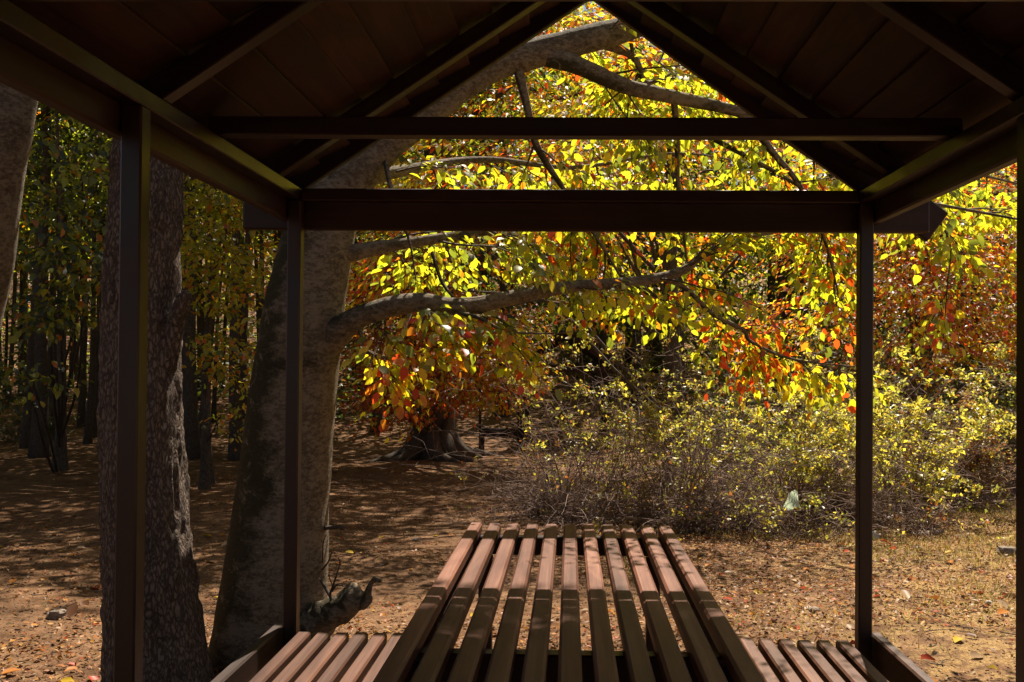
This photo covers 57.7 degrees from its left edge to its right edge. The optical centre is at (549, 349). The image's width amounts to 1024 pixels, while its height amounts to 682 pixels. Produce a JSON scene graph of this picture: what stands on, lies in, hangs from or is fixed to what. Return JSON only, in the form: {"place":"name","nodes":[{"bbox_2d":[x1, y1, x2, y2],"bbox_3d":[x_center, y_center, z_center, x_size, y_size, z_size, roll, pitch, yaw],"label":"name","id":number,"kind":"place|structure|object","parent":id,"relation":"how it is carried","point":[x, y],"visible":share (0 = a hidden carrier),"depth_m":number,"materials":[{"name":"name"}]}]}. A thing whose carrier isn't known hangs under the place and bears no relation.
{"place":"outdoors","nodes":[
{"label":"outdoors","id":0,"kind":"place"},
{"bbox_2d":[0,176,1016,681],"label":"ground","id":1,"kind":"structure","parent":0,"point":[30,486],"depth_m":7.91,"materials":[{"name":"brown soil"}]},
{"bbox_2d":[0,83,37,329],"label":"leaning tree","id":2,"kind":"object","parent":1,"relation":"on","point":[18,110],"visible":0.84,"depth_m":4.27,"materials":[{"name":"plant"}]},
{"bbox_2d":[2,235,55,393],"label":"forest tree","id":3,"kind":"object","parent":1,"relation":"on","point":[6,339],"depth_m":32.33,"materials":[{"name":"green plant"}]},
{"bbox_2d":[23,200,72,375],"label":"forest tree","id":4,"kind":"object","parent":1,"relation":"on","point":[25,342],"depth_m":36.36,"materials":[{"name":"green plant"}]},
{"bbox_2d":[0,404,96,443],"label":"shrub","id":5,"kind":"object","parent":1,"relation":"on","point":[5,431],"visible":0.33,"depth_m":21.95,"materials":[{"name":"green plant"}]},
{"bbox_2d":[4,150,93,408],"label":"forest tree","id":6,"kind":"object","parent":1,"relation":"on","point":[14,297],"depth_m":28.94,"materials":[{"name":"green plant"}]},
{"bbox_2d":[17,162,90,395],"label":"forest tree","id":7,"kind":"object","parent":1,"relation":"on","point":[21,293],"visible":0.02,"depth_m":31.64,"materials":[{"name":"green plant"}]},
{"bbox_2d":[19,103,89,447],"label":"forest tree","id":8,"kind":"object","parent":1,"relation":"on","point":[25,430],"visible":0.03,"depth_m":19.84,"materials":[{"name":"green plant"}]},
{"bbox_2d":[0,106,110,472],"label":"young beech","id":9,"kind":"object","parent":1,"relation":"on","point":[57,265],"visible":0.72,"depth_m":9.35,"materials":[{"name":"green plant"}]},
{"bbox_2d":[46,609,65,619],"bbox_3d":[-2.714,1.456,5.106,0.103,0.062,0.083,0,-1,1],"label":"stone","id":10,"kind":"object","parent":1,"relation":"on","point":[59,613],"visible":0.98,"depth_m":5.07,"materials":[{"name":"grey stone"}]},
{"bbox_2d":[40,110,78,379],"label":"forest tree","id":11,"kind":"object","parent":1,"relation":"on","point":[77,360],"visible":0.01,"depth_m":35.41,"materials":[{"name":"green plant"}]},
{"bbox_2d":[24,211,98,387],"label":"forest tree","id":12,"kind":"object","parent":1,"relation":"on","point":[70,356],"visible":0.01,"depth_m":33.83,"materials":[{"name":"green plant"}]},
{"bbox_2d":[18,103,109,457],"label":"forest tree","id":13,"kind":"object","parent":1,"relation":"on","point":[35,449],"visible":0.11,"depth_m":17.78,"materials":[{"name":"green plant"}]},
{"bbox_2d":[21,112,107,434],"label":"forest tree","id":14,"kind":"object","parent":1,"relation":"on","point":[50,390],"visible":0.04,"depth_m":23.21,"materials":[{"name":"green plant"}]},
{"bbox_2d":[66,603,77,616],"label":"fallen leaf","id":15,"kind":"object","parent":1,"relation":"on","point":[71,610],"visible":1,"depth_m":5.10,"materials":[{"name":"brown plant"}]},
{"bbox_2d":[38,101,111,158],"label":"forest tree","id":16,"kind":"object","parent":1,"relation":"on","point":[76,140],"visible":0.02,"depth_m":19.20,"materials":[{"name":"green plant"}]},
{"bbox_2d":[16,111,202,427],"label":"forest tree","id":17,"kind":"object","parent":1,"relation":"on","point":[81,410],"depth_m":25.73,"materials":[{"name":"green plant"}]},
{"bbox_2d":[19,107,202,437],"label":"forest tree","id":18,"kind":"object","parent":1,"relation":"on","point":[96,401],"visible":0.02,"depth_m":23.61,"materials":[{"name":"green plant"}]},
{"bbox_2d":[19,108,211,258],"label":"forest tree","id":19,"kind":"object","parent":1,"relation":"on","point":[65,194],"visible":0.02,"depth_m":18.39,"materials":[{"name":"green plant"}]},
{"bbox_2d":[14,110,219,443],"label":"forest tree","id":20,"kind":"object","parent":1,"relation":"on","point":[88,434],"visible":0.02,"depth_m":21.60,"materials":[{"name":"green plant"}]},
{"bbox_2d":[37,103,200,459],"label":"forest tree","id":21,"kind":"object","parent":1,"relation":"on","point":[191,421],"visible":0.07,"depth_m":17.04,"materials":[{"name":"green plant"}]},
{"bbox_2d":[20,113,232,294],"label":"forest tree","id":22,"kind":"object","parent":1,"relation":"on","point":[54,209],"visible":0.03,"depth_m":21.68,"materials":[{"name":"green plant"}]},
{"bbox_2d":[29,104,264,245],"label":"forest tree","id":23,"kind":"object","parent":1,"relation":"on","point":[96,153],"visible":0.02,"depth_m":18.16,"materials":[{"name":"green plant"}]},
{"bbox_2d":[36,109,269,371],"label":"forest tree","id":24,"kind":"object","parent":1,"relation":"on","point":[76,162],"visible":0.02,"depth_m":20.18,"materials":[{"name":"green plant"}]},
{"bbox_2d":[53,113,254,460],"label":"forest tree","id":25,"kind":"object","parent":1,"relation":"on","point":[233,454],"visible":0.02,"depth_m":16.79,"materials":[{"name":"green plant"}]},
{"bbox_2d":[96,138,213,681],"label":"rough barked tree","id":26,"kind":"object","parent":1,"relation":"on","point":[175,647],"visible":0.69,"depth_m":3.95,"materials":[{"name":"brown plant"}]},
{"bbox_2d":[63,135,277,437],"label":"forest tree","id":27,"kind":"object","parent":1,"relation":"on","point":[106,164],"visible":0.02,"depth_m":24.01,"materials":[{"name":"green plant"}]},
{"bbox_2d":[78,156,271,422],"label":"forest tree","id":28,"kind":"object","parent":1,"relation":"on","point":[214,403],"visible":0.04,"depth_m":26.32,"materials":[{"name":"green plant"}]},
{"bbox_2d":[108,175,279,483],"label":"young beech","id":29,"kind":"object","parent":1,"relation":"on","point":[222,211],"visible":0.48,"depth_m":11.27,"materials":[{"name":"green plant"}]},
{"bbox_2d":[204,231,231,387],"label":"forest tree","id":30,"kind":"object","parent":1,"relation":"on","point":[224,326],"visible":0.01,"depth_m":34.06,"materials":[{"name":"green plant"}]},
{"bbox_2d":[82,123,364,425],"bbox_3d":[-5.679,-3.384,18.032,6.278,11.245,6.785,0,-1,1],"label":"forest tree","id":31,"kind":"object","parent":1,"relation":"on","point":[245,311],"depth_m":17.89,"materials":[{"name":"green plant"}]},
{"bbox_2d":[182,229,269,489],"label":"young beech","id":32,"kind":"object","parent":1,"relation":"on","point":[207,374],"visible":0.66,"depth_m":10.93,"materials":[{"name":"green plant"}]},
{"bbox_2d":[196,210,270,375],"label":"forest tree","id":33,"kind":"object","parent":1,"relation":"on","point":[198,317],"depth_m":32.62,"materials":[{"name":"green plant"}]},
{"bbox_2d":[196,220,271,403],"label":"forest tree","id":34,"kind":"object","parent":1,"relation":"on","point":[213,322],"visible":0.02,"depth_m":30.17,"materials":[{"name":"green plant"}]},
{"bbox_2d":[196,190,273,404],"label":"forest tree","id":35,"kind":"object","parent":1,"relation":"on","point":[242,265],"visible":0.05,"depth_m":25.57,"materials":[{"name":"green plant"}]},
{"bbox_2d":[196,223,273,400],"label":"forest tree","id":36,"kind":"object","parent":1,"relation":"on","point":[201,330],"visible":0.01,"depth_m":30.84,"materials":[{"name":"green plant"}]},
{"bbox_2d":[200,206,271,339],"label":"forest tree","id":37,"kind":"object","parent":1,"relation":"on","point":[257,295],"depth_m":30.54,"materials":[{"name":"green plant"}]},
{"bbox_2d":[183,179,386,320],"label":"forest tree","id":38,"kind":"object","parent":1,"relation":"on","point":[260,242],"depth_m":21.62,"materials":[{"name":"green plant"}]},
{"bbox_2d":[211,624,401,681],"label":"slatted bench","id":39,"kind":"object","parent":1,"relation":"on","point":[267,656],"visible":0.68,"depth_m":2.93,"materials":[{"name":"brown wood"}]},
{"bbox_2d":[202,156,415,263],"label":"forest tree","id":40,"kind":"object","parent":1,"relation":"on","point":[275,233],"depth_m":23.41,"materials":[{"name":"green plant"}]},
{"bbox_2d":[258,148,457,388],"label":"forest tree","id":41,"kind":"object","parent":1,"relation":"on","point":[353,368],"visible":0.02,"depth_m":34.23,"materials":[{"name":"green plant"}]},
{"bbox_2d":[346,139,498,359],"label":"forest tree","id":42,"kind":"object","parent":1,"relation":"on","point":[421,258],"depth_m":35.62,"materials":[{"name":"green plant"}]},
{"bbox_2d":[345,142,513,382],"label":"forest tree","id":43,"kind":"object","parent":1,"relation":"on","point":[406,337],"visible":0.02,"depth_m":32.17,"materials":[{"name":"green plant"}]},
{"bbox_2d":[347,70,547,360],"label":"evergreen tree","id":44,"kind":"object","parent":1,"relation":"on","point":[480,252],"visible":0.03,"depth_m":28.24,"materials":[{"name":"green plant"}]},
{"bbox_2d":[369,139,534,331],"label":"forest tree","id":45,"kind":"object","parent":1,"relation":"on","point":[488,235],"depth_m":36.58,"materials":[{"name":"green plant"}]},
{"bbox_2d":[370,69,566,432],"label":"forest tree","id":46,"kind":"object","parent":1,"relation":"on","point":[379,418],"visible":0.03,"depth_m":25.06,"materials":[{"name":"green plant"}]},
{"bbox_2d":[385,107,584,389],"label":"forest tree","id":47,"kind":"object","parent":1,"relation":"on","point":[484,272],"visible":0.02,"depth_m":33.97,"materials":[{"name":"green plant"}]},
{"bbox_2d":[416,73,584,374],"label":"evergreen tree","id":48,"kind":"object","parent":1,"relation":"on","point":[532,303],"visible":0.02,"depth_m":36.02,"materials":[{"name":"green plant"}]},
{"bbox_2d":[479,407,524,450],"bbox_3d":[-1.021,1.746,20.189,0.988,1.000,0.666,0,-1,1],"label":"wooden bench","id":49,"kind":"object","parent":1,"relation":"on","point":[520,432],"visible":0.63,"depth_m":19.96,"materials":[{"name":"brown wood"}]},
{"bbox_2d":[398,8,606,416],"bbox_3d":[-1.423,-5.152,28.204,7.930,14.686,7.278,0,-1,1],"label":"evergreen tree","id":50,"kind":"object","parent":1,"relation":"on","point":[503,286],"visible":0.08,"depth_m":28.07,"materials":[{"name":"green plant"}]},
{"bbox_2d":[0,467,1015,681],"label":"leaf litter","id":51,"kind":"object","parent":1,"relation":"on","point":[72,646],"visible":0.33,"depth_m":6.31,"materials":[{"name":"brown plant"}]},
{"bbox_2d":[0,198,1015,451],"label":"undergrowth","id":52,"kind":"object","parent":1,"relation":"on","point":[352,372],"visible":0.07,"depth_m":29.34,"materials":[{"name":"green plant"}]},
{"bbox_2d":[1,73,1016,367],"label":"woodland","id":53,"kind":"object","parent":1,"relation":"on","point":[517,283],"depth_m":41.27,"materials":[{"name":"plant"}]},
{"bbox_2d":[0,0,1023,681],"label":"picnic shelter","id":54,"kind":"object","parent":1,"relation":"on","point":[896,116],"visible":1,"depth_m":2.54,"materials":[{"name":"brown paint"}]},
{"bbox_2d":[466,74,569,345],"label":"evergreen tree","id":55,"kind":"object","parent":1,"relation":"on","point":[492,254],"visible":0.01,"depth_m":41.00,"materials":[{"name":"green plant"}]},
{"bbox_2d":[418,2,618,384],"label":"forest tree","id":56,"kind":"object","parent":1,"relation":"on","point":[543,76],"visible":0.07,"depth_m":21.63,"materials":[{"name":"yellow plant"}]},
{"bbox_2d":[336,2,771,462],"bbox_3d":[-1.619,-3.861,16.246,9.441,12.310,10.524,0,-1,45],"label":"old beech","id":57,"kind":"object","parent":1,"relation":"on","point":[442,413],"visible":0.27,"depth_m":15.41,"materials":[{"name":"yellow plant"}]},
{"bbox_2d":[461,431,669,528],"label":"shrub","id":58,"kind":"object","parent":1,"relation":"on","point":[534,510],"visible":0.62,"depth_m":9.32,"materials":[{"name":"brown plant"}]},
{"bbox_2d":[373,522,764,681],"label":"picnic table","id":59,"kind":"object","parent":1,"relation":"on","point":[424,650],"visible":1,"depth_m":2.35,"materials":[{"name":"brown wood"}]},
{"bbox_2d":[517,330,621,451],"bbox_3d":[0.415,1.056,22.936,2.498,2.941,5.154,0,-1,1],"label":"picnic shelter","id":60,"kind":"object","parent":1,"relation":"on","point":[591,353],"visible":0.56,"depth_m":20.86,"materials":[{"name":"brown wood"}]},
{"bbox_2d":[498,104,644,361],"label":"forest tree","id":61,"kind":"object","parent":1,"relation":"on","point":[584,356],"visible":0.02,"depth_m":39.02,"materials":[{"name":"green plant"}]},
{"bbox_2d":[509,64,685,391],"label":"forest tree","id":62,"kind":"object","parent":1,"relation":"on","point":[595,376],"visible":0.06,"depth_m":33.53,"materials":[{"name":"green plant"}]},
{"bbox_2d":[520,77,690,348],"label":"forest tree","id":63,"kind":"object","parent":1,"relation":"on","point":[557,315],"visible":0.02,"depth_m":36.12,"materials":[{"name":"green plant"}]},
{"bbox_2d":[208,5,1016,672],"bbox_3d":[-0.733,-3.180,5.274,7.663,9.863,4.252,0,-1,1],"label":"beech tree","id":64,"kind":"object","parent":1,"relation":"on","point":[248,607],"visible":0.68,"depth_m":4.71,"materials":[{"name":"yellow plant"}]},
{"bbox_2d":[509,13,720,401],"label":"forest tree","id":65,"kind":"object","parent":1,"relation":"on","point":[604,336],"visible":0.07,"depth_m":31.02,"materials":[{"name":"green plant"}]},
{"bbox_2d":[558,110,705,362],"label":"evergreen tree","id":66,"kind":"object","parent":1,"relation":"on","point":[629,354],"visible":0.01,"depth_m":38.85,"materials":[{"name":"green plant"}]},
{"bbox_2d":[526,38,749,409],"bbox_3d":[2.912,-4.157,29.645,7.406,12.492,6.989,0,-1,1],"label":"forest tree","id":67,"kind":"object","parent":1,"relation":"on","point":[635,340],"visible":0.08,"depth_m":29.46,"materials":[{"name":"green plant"}]},
{"bbox_2d":[345,2,936,493],"bbox_3d":[0.596,-1.356,9.004,6.231,6.748,3.714,1,-1,-31],"label":"sunlit beech","id":68,"kind":"object","parent":1,"relation":"on","point":[667,266],"visible":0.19,"depth_m":9.20,"materials":[{"name":"yellow plant"}]},
{"bbox_2d":[353,318,934,538],"bbox_3d":[0.648,0.846,9.297,4.253,2.389,5.272,1,-1,-38],"label":"shrub","id":69,"kind":"object","parent":1,"relation":"on","point":[617,490],"visible":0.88,"depth_m":9.11,"materials":[{"name":"green plant"}]},
{"bbox_2d":[577,18,741,373],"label":"forest tree","id":70,"kind":"object","parent":1,"relation":"on","point":[658,359],"visible":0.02,"depth_m":37.42,"materials":[{"name":"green plant"}]},
{"bbox_2d":[613,110,720,352],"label":"forest tree","id":71,"kind":"object","parent":1,"relation":"on","point":[645,346],"visible":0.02,"depth_m":40.44,"materials":[{"name":"green plant"}]},
{"bbox_2d":[557,38,793,439],"bbox_3d":[4.091,-3.941,24.882,7.784,13.029,7.768,0,-1,32],"label":"forest tree","id":72,"kind":"object","parent":1,"relation":"on","point":[681,332],"visible":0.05,"depth_m":24.35,"materials":[{"name":"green plant"}]},
{"bbox_2d":[579,83,778,397],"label":"forest tree","id":73,"kind":"object","parent":1,"relation":"on","point":[686,334],"visible":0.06,"depth_m":32.15,"materials":[{"name":"green plant"}]},
{"bbox_2d":[600,54,772,365],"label":"forest tree","id":74,"kind":"object","parent":1,"relation":"on","point":[700,354],"visible":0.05,"depth_m":35.45,"materials":[{"name":"green plant"}]},
{"bbox_2d":[469,322,912,545],"bbox_3d":[1.607,0.827,10.086,5.416,2.375,4.696,0,-1,1],"label":"shrub","id":75,"kind":"object","parent":1,"relation":"on","point":[792,443],"visible":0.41,"depth_m":9.72,"materials":[{"name":"green plant"}]},
{"bbox_2d":[605,457,823,539],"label":"shrub","id":76,"kind":"object","parent":1,"relation":"on","point":[701,529],"visible":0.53,"depth_m":8.80,"materials":[{"name":"brown plant"}]},
{"bbox_2d":[644,157,815,364],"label":"forest tree","id":77,"kind":"object","parent":1,"relation":"on","point":[726,281],"depth_m":38.38,"materials":[{"name":"green plant"}]},
{"bbox_2d":[621,332,904,498],"bbox_3d":[3.128,0.979,12.963,4.511,2.653,3.891,0,-1,1],"label":"shrub","id":78,"kind":"object","parent":1,"relation":"on","point":[727,416],"visible":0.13,"depth_m":12.82,"materials":[{"name":"green plant"}]},
{"bbox_2d":[683,141,854,406],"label":"forest tree","id":79,"kind":"object","parent":1,"relation":"on","point":[753,293],"visible":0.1,"depth_m":30.59,"materials":[{"name":"green plant"}]},
{"bbox_2d":[692,82,852,389],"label":"forest tree","id":80,"kind":"object","parent":1,"relation":"on","point":[771,277],"visible":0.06,"depth_m":34.35,"materials":[{"name":"green plant"}]},
{"bbox_2d":[685,140,878,397],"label":"forest tree","id":81,"kind":"object","parent":1,"relation":"on","point":[785,315],"visible":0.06,"depth_m":32.27,"materials":[{"name":"green plant"}]},
{"bbox_2d":[718,142,850,372],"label":"evergreen tree","id":82,"kind":"object","parent":1,"relation":"on","point":[793,349],"visible":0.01,"depth_m":37.05,"materials":[{"name":"green plant"}]},
{"bbox_2d":[671,444,920,542],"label":"shrub","id":83,"kind":"object","parent":1,"relation":"on","point":[815,501],"visible":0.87,"depth_m":8.52,"materials":[{"name":"green plant"}]},
{"bbox_2d":[783,490,800,509],"bbox_3d":[2.236,1.382,8.537,0.162,0.190,0.069,0,-1,1],"label":"green scrap","id":84,"kind":"object","parent":83,"relation":"in","point":[791,503],"visible":0.9,"depth_m":8.53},
{"bbox_2d":[689,89,902,419],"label":"forest tree","id":85,"kind":"object","parent":1,"relation":"on","point":[778,318],"visible":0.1,"depth_m":27.13,"materials":[{"name":"green plant"}]},
{"bbox_2d":[595,326,1015,539],"bbox_3d":[2.438,0.941,10.218,3.980,2.460,4.168,0,-1,1],"label":"shrub","id":86,"kind":"object","parent":1,"relation":"on","point":[825,430],"visible":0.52,"depth_m":9.52,"materials":[{"name":"yellow plant"}]},
{"bbox_2d":[603,484,1015,657],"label":"grass","id":87,"kind":"structure","parent":1,"relation":"on","point":[979,510],"depth_m":7.53,"materials":[{"name":"plant"}]},
{"bbox_2d":[740,633,934,681],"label":"slatted bench","id":88,"kind":"object","parent":1,"relation":"on","point":[786,660],"visible":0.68,"depth_m":2.94,"materials":[{"name":"brown wood"}]},
{"bbox_2d":[684,336,1015,538],"bbox_3d":[4.016,0.987,10.523,5.115,2.363,4.495,0,-1,1],"label":"shrub","id":89,"kind":"object","parent":1,"relation":"on","point":[926,481],"visible":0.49,"depth_m":10.04,"materials":[{"name":"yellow plant"}]},
{"bbox_2d":[713,318,1012,487],"bbox_3d":[5.136,0.971,14.128,6.545,2.778,5.015,0,-1,1],"label":"shrub","id":90,"kind":"object","parent":1,"relation":"on","point":[814,342],"visible":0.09,"depth_m":13.43,"materials":[{"name":"green plant"}]},
{"bbox_2d":[717,96,1016,471],"bbox_3d":[6.124,-1.984,14.783,7.352,8.600,6.346,0,-1,1],"label":"orange beech","id":91,"kind":"object","parent":1,"relation":"on","point":[910,295],"visible":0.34,"depth_m":13.68,"materials":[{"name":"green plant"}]},
{"bbox_2d":[751,147,996,391],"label":"forest tree","id":92,"kind":"object","parent":1,"relation":"on","point":[831,327],"visible":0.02,"depth_m":28.69,"materials":[{"name":"green plant"}]},
{"bbox_2d":[765,462,993,539],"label":"shrub","id":93,"kind":"object","parent":1,"relation":"on","point":[926,520],"visible":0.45,"depth_m":9.06,"materials":[{"name":"green plant"}]},
{"bbox_2d":[791,162,985,388],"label":"forest tree","id":94,"kind":"object","parent":1,"relation":"on","point":[924,270],"visible":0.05,"depth_m":34.69,"materials":[{"name":"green plant"}]},
{"bbox_2d":[818,177,1001,368],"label":"forest tree","id":95,"kind":"object","parent":1,"relation":"on","point":[900,287],"depth_m":38.16,"materials":[{"name":"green plant"}]},
{"bbox_2d":[835,380,1015,519],"bbox_3d":[4.688,1.234,10.716,3.564,1.765,3.237,0,-1,1],"label":"shrub","id":96,"kind":"object","parent":1,"relation":"on","point":[977,460],"visible":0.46,"depth_m":10.70,"materials":[{"name":"green plant"}]},
{"bbox_2d":[839,165,1016,418],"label":"forest tree","id":97,"kind":"object","parent":1,"relation":"on","point":[956,383],"visible":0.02,"depth_m":27.48,"materials":[{"name":"green plant"}]},
{"bbox_2d":[848,331,1015,496],"bbox_3d":[6.603,1.027,12.698,4.982,2.664,4.695,1,-1,-41],"label":"shrub","id":98,"kind":"object","parent":1,"relation":"on","point":[1013,441],"visible":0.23,"depth_m":13.21,"materials":[{"name":"green plant"}]},
{"bbox_2d":[854,179,1011,380],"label":"evergreen tree","id":99,"kind":"object","parent":1,"relation":"on","point":[930,349],"visible":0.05,"depth_m":36.44,"materials":[{"name":"green plant"}]},
{"bbox_2d":[889,171,1016,383],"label":"evergreen tree","id":100,"kind":"object","parent":1,"relation":"on","point":[977,322],"visible":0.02,"depth_m":35.10,"materials":[{"name":"green plant"}]},
{"bbox_2d":[925,171,1016,410],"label":"forest tree","id":101,"kind":"object","parent":1,"relation":"on","point":[999,285],"visible":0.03,"depth_m":29.87,"materials":[{"name":"green plant"}]},
{"bbox_2d":[971,170,1016,346],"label":"forest tree","id":102,"kind":"object","parent":1,"relation":"on","point":[999,172],"visible":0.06,"depth_m":36.01,"materials":[{"name":"green plant"}]},
{"bbox_2d":[980,185,1016,284],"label":"forest tree","id":103,"kind":"object","parent":1,"relation":"on","point":[1011,242],"visible":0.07,"depth_m":14.82,"materials":[{"name":"green plant"}]},
{"bbox_2d":[997,546,1015,555],"bbox_3d":[3.659,1.615,7.408,0.159,0.101,0.106,0,-1,1],"label":"stone","id":104,"kind":"object","parent":1,"relation":"on","point":[1009,550],"visible":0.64,"depth_m":7.37,"materials":[{"name":"grey stone"}]},
{"bbox_2d":[12,488,1015,666],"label":"fallen twigs","id":105,"kind":"object","parent":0,"point":[579,575],"depth_m":7.11,"materials":[{"name":"brown wood"}]},
{"bbox_2d":[418,2,1002,189],"label":"sky","id":106,"kind":"structure","parent":0,"point":[593,11],"materials":[{"name":"white"}]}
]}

